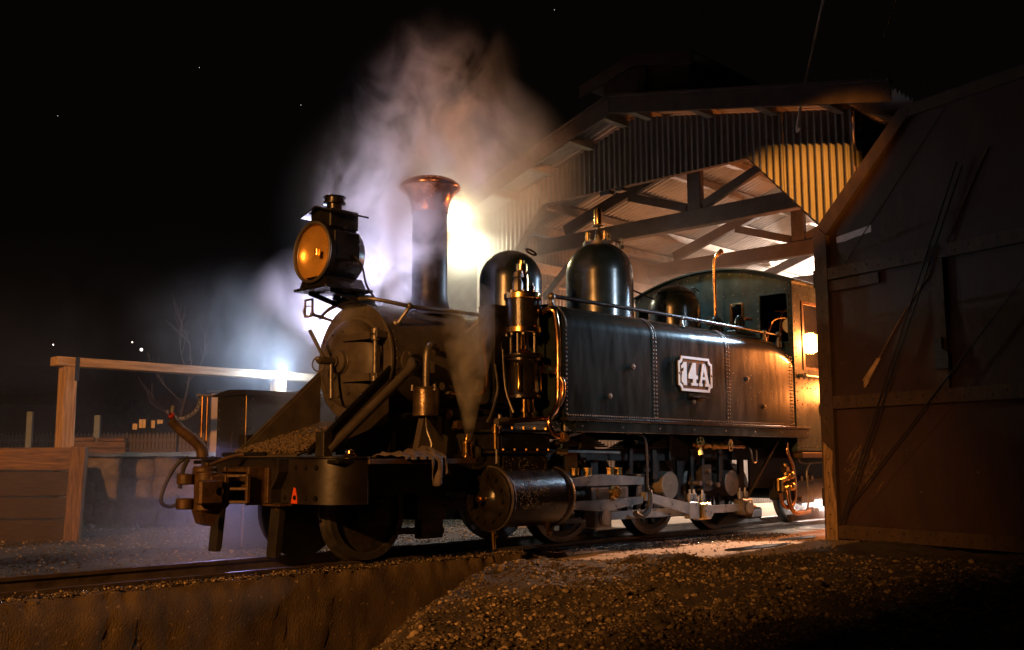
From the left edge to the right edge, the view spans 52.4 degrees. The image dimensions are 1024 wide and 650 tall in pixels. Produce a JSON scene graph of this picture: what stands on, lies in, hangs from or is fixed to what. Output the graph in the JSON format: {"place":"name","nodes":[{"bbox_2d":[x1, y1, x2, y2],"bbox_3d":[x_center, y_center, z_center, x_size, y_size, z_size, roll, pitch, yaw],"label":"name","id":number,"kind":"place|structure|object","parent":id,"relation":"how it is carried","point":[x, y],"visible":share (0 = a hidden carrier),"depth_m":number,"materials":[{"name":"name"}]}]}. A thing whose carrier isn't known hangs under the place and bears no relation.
{"place":"outdoors","nodes":[
{"label":"outdoors","id":0,"kind":"place"},
{"bbox_2d":[0,493,1023,649],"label":"ground","id":1,"kind":"structure","parent":0,"point":[893,550],"depth_m":6.80,"materials":[{"name":"brown gravel"}]},
{"bbox_2d":[0,470,52,519],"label":"embankment","id":2,"kind":"structure","parent":1,"relation":"on","point":[24,496],"depth_m":12.07,"materials":[{"name":"brown wood"}]},
{"bbox_2d":[0,446,88,541],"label":"plank wall","id":3,"kind":"structure","parent":1,"relation":"on","point":[62,517],"depth_m":11.46,"materials":[{"name":"brown wood"}]},
{"bbox_2d":[85,524,94,527],"bbox_3d":[-5.513,2.626,13.528,0.138,0.076,0.097,-2,-8,13],"label":"rock","id":4,"kind":"object","parent":1,"relation":"on","point":[89,526],"visible":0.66,"depth_m":13.51,"materials":[{"name":"stone"}]},
{"bbox_2d":[82,518,155,528],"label":"grass","id":5,"kind":"structure","parent":1,"relation":"on","point":[102,524],"depth_m":13.71,"materials":[{"name":"green plant"}]},
{"bbox_2d":[83,452,215,525],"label":"stone wall","id":6,"kind":"structure","parent":1,"relation":"on","point":[123,486],"depth_m":14.10,"materials":[{"name":"grey stone"}]},
{"bbox_2d":[50,356,315,496],"bbox_3d":[-2.734,1.795,15.283,0.205,2.120,8.060,-7,-10,43],"label":"timber frame","id":7,"kind":"object","parent":1,"relation":"on","point":[68,373],"visible":0.59,"depth_m":12.89,"materials":[{"name":"brown wood"}]},
{"bbox_2d":[278,367,284,374],"bbox_3d":[-3.252,0.653,14.673,0.094,0.110,0.090,-7,-10,43],"label":"beam lamp","id":8,"kind":"object","parent":7,"relation":"attached to","point":[281,370],"visible":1,"depth_m":14.65,"materials":[{"name":"glass"}]},
{"bbox_2d":[213,390,342,548],"bbox_3d":[-2.324,1.491,10.880,0.630,1.560,1.500,-7,-10,43],"label":"steel box","id":9,"kind":"object","parent":1,"relation":"on","point":[242,412],"visible":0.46,"depth_m":10.34,"materials":[{"name":"grey metal"}]},
{"bbox_2d":[0,550,571,649],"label":"retaining edge","id":10,"kind":"object","parent":1,"relation":"on","point":[360,609],"visible":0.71,"depth_m":6.43,"materials":[{"name":"concrete"}]},
{"bbox_2d":[0,532,800,602],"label":"ballast","id":11,"kind":"structure","parent":1,"relation":"on","point":[625,546],"depth_m":9.49,"materials":[{"name":"gravel"}]},
{"bbox_2d":[0,516,824,601],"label":"railway track","id":12,"kind":"structure","parent":1,"relation":"on","point":[29,585],"depth_m":7.92,"materials":[{"name":"metal"}]},
{"bbox_2d":[159,175,824,560],"bbox_3d":[0.733,0.419,10.351,2.386,3.334,8.622,-7,-10,43],"label":"steam locomotive","id":13,"kind":"object","parent":12,"relation":"on","point":[685,391],"visible":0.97,"depth_m":8.59,"materials":[{"name":"metal"}]},
{"bbox_2d":[308,319,386,407],"bbox_3d":[-1.363,0.286,8.113,0.797,0.704,0.361,-7,-10,43],"label":"smokebox door","id":14,"kind":"structure","parent":13,"relation":"in","point":[349,360],"depth_m":8.10,"materials":[{"name":"metal"}]},
{"bbox_2d":[372,446,447,485],"bbox_3d":[-0.735,1.018,7.523,0.391,0.293,0.414,-7,-10,43],"label":"rag","id":15,"kind":"object","parent":13,"relation":"hanging from","point":[439,465],"visible":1,"depth_m":7.48,"materials":[{"name":"fabric"}]},
{"bbox_2d":[796,477,814,502],"bbox_3d":[3.235,1.822,11.483,0.020,0.280,0.390,-7,-10,43],"label":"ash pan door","id":16,"kind":"structure","parent":13,"relation":"in","point":[801,485],"depth_m":11.46,"materials":[{"name":"black metal"}]},
{"bbox_2d":[0,519,870,576],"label":"yard pebbles","id":17,"kind":"object","parent":1,"relation":"on","point":[147,547],"visible":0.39,"depth_m":10.21,"materials":[{"name":"grey gravel"}]},
{"bbox_2d":[518,500,823,529],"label":"shed floor","id":18,"kind":"structure","parent":1,"relation":"on","point":[768,509],"depth_m":14.74,"materials":[{"name":"beige concrete"}]},
{"bbox_2d":[447,50,915,540],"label":"engine shed","id":19,"kind":"structure","parent":1,"relation":"on","point":[726,155],"depth_m":12.87,"materials":[{"name":"metal"}]},
{"bbox_2d":[448,197,468,226],"bbox_3d":[-0.716,-1.490,13.696,0.310,0.408,0.310,-7,-10,43],"label":"eave lamp","id":20,"kind":"object","parent":19,"relation":"attached to","point":[457,215],"visible":0.98,"depth_m":13.61,"materials":[{"name":"glass"}]},
{"bbox_2d":[796,0,823,132],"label":"overhead cable","id":21,"kind":"object","parent":19,"relation":"attached to","point":[809,62],"visible":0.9,"depth_m":10.70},
{"bbox_2d":[813,64,1023,552],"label":"shed door","id":22,"kind":"structure","parent":19,"relation":"attached to","point":[918,250],"depth_m":9.45,"materials":[{"name":"brown wood"}]},
{"bbox_2d":[831,261,936,395],"bbox_3d":[3.548,0.035,9.922,0.022,1.277,1.320,4,-9,-30],"label":"door panel","id":23,"kind":"structure","parent":22,"relation":"in","point":[886,301],"depth_m":9.89,"materials":[{"name":"brown wood"}]},
{"bbox_2d":[829,78,1023,266],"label":"door panel","id":24,"kind":"structure","parent":22,"relation":"in","point":[993,119],"depth_m":9.43,"materials":[{"name":"brown wood"}]},
{"bbox_2d":[837,398,1023,535],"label":"door panel","id":25,"kind":"structure","parent":22,"relation":"in","point":[967,476],"depth_m":9.27,"materials":[{"name":"brown wood"}]},
{"bbox_2d":[945,243,1023,387],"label":"door panel","id":26,"kind":"structure","parent":22,"relation":"in","point":[978,283],"depth_m":8.97,"materials":[{"name":"brown wood"}]},
{"bbox_2d":[546,527,861,559],"bbox_3d":[2.584,2.563,9.390,2.400,1.196,5.040,-7,-10,43],"label":"dirt apron","id":27,"kind":"object","parent":1,"relation":"on","point":[816,542],"visible":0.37,"depth_m":9.32,"materials":[{"name":"brown soil"}]},
{"bbox_2d":[725,543,789,550],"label":"puddle","id":28,"kind":"object","parent":27,"relation":"on","point":[755,547],"visible":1,"depth_m":9.33,"materials":[{"name":"liquid"}]},
{"bbox_2d":[779,535,815,540],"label":"puddle","id":29,"kind":"object","parent":27,"relation":"on","point":[800,537],"visible":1,"depth_m":10.36,"materials":[{"name":"liquid"}]},
{"bbox_2d":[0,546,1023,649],"bbox_3d":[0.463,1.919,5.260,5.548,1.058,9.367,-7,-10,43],"label":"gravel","id":30,"kind":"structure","parent":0,"point":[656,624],"depth_m":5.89,"materials":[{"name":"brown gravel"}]},
{"bbox_2d":[0,0,1023,447],"label":"sky","id":31,"kind":"structure","parent":0,"point":[136,176],"materials":[{"name":"black"}]},
{"label":"raised yard","id":32,"kind":"structure","parent":0,"visible":0},
{"bbox_2d":[25,412,34,447],"bbox_3d":[-7.444,1.669,16.046,0.090,0.660,0.070,0,-7,0],"label":"marker post","id":33,"kind":"object","parent":32,"relation":"on","point":[29,430],"visible":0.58,"depth_m":16.02,"materials":[{"name":"white paint"}]},
{"bbox_2d":[93,415,101,441],"bbox_3d":[-6.374,1.687,15.978,0.090,0.600,0.070,0,-7,0],"label":"marker post","id":34,"kind":"object","parent":32,"relation":"on","point":[97,427],"visible":0.58,"depth_m":15.96,"materials":[{"name":"white paint"}]},
{"bbox_2d":[74,437,129,452],"bbox_3d":[-6.348,1.856,15.959,0.900,0.260,0.200,0,-7,0],"label":"plank stack","id":35,"kind":"object","parent":32,"relation":"on","point":[110,445],"visible":0.66,"depth_m":15.86,"materials":[{"name":"brown wood"}]},
{"bbox_2d":[0,432,209,452],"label":"picket fence","id":36,"kind":"object","parent":32,"relation":"on","point":[20,438],"visible":0.38,"depth_m":23.97,"materials":[{"name":"brown wood"}]},
{"bbox_2d":[0,365,210,448],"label":"house","id":37,"kind":"structure","parent":32,"relation":"on","point":[28,384],"depth_m":40.61,"materials":[{"name":"black"}]},
{"bbox_2d":[132,423,137,429],"bbox_3d":[-14.457,3.897,39.896,0.244,0.286,0.069,0,-7,0],"label":"window","id":38,"kind":"structure","parent":37,"relation":"in","point":[134,425],"depth_m":39.87,"materials":[{"name":"orange glass"}]},
{"bbox_2d":[138,419,146,428],"bbox_3d":[-14.170,3.785,39.896,0.326,0.388,0.069,0,-7,0],"label":"window","id":39,"kind":"structure","parent":37,"relation":"in","point":[142,423],"depth_m":39.87,"materials":[{"name":"orange glass"}]},
{"bbox_2d":[150,420,155,428],"bbox_3d":[-13.761,3.806,39.895,0.204,0.346,0.069,0,-7,0],"label":"window","id":40,"kind":"structure","parent":37,"relation":"in","point":[153,422],"depth_m":39.86,"materials":[{"name":"orange glass"}]},
{"bbox_2d":[156,419,163,423],"bbox_3d":[-13.495,3.713,39.896,0.286,0.204,0.069,0,-7,0],"label":"window","id":41,"kind":"structure","parent":37,"relation":"in","point":[158,421],"depth_m":39.87,"materials":[{"name":"orange glass"}]},
{"bbox_2d":[139,297,212,451],"bbox_3d":[-5.318,0.756,16.156,1.168,2.486,0.557,-1,-7,5],"label":"bare tree","id":42,"kind":"object","parent":32,"relation":"on","point":[181,411],"visible":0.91,"depth_m":16.20,"materials":[{"name":"brown plant"}]},
{"bbox_2d":[207,390,322,451],"bbox_3d":[-3.668,1.720,16.924,2.300,1.240,1.200,0,-7,0],"label":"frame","id":43,"kind":"object","parent":32,"relation":"on","point":[213,425],"visible":0.16,"depth_m":16.43,"materials":[{"name":"brown wood"}]}
]}

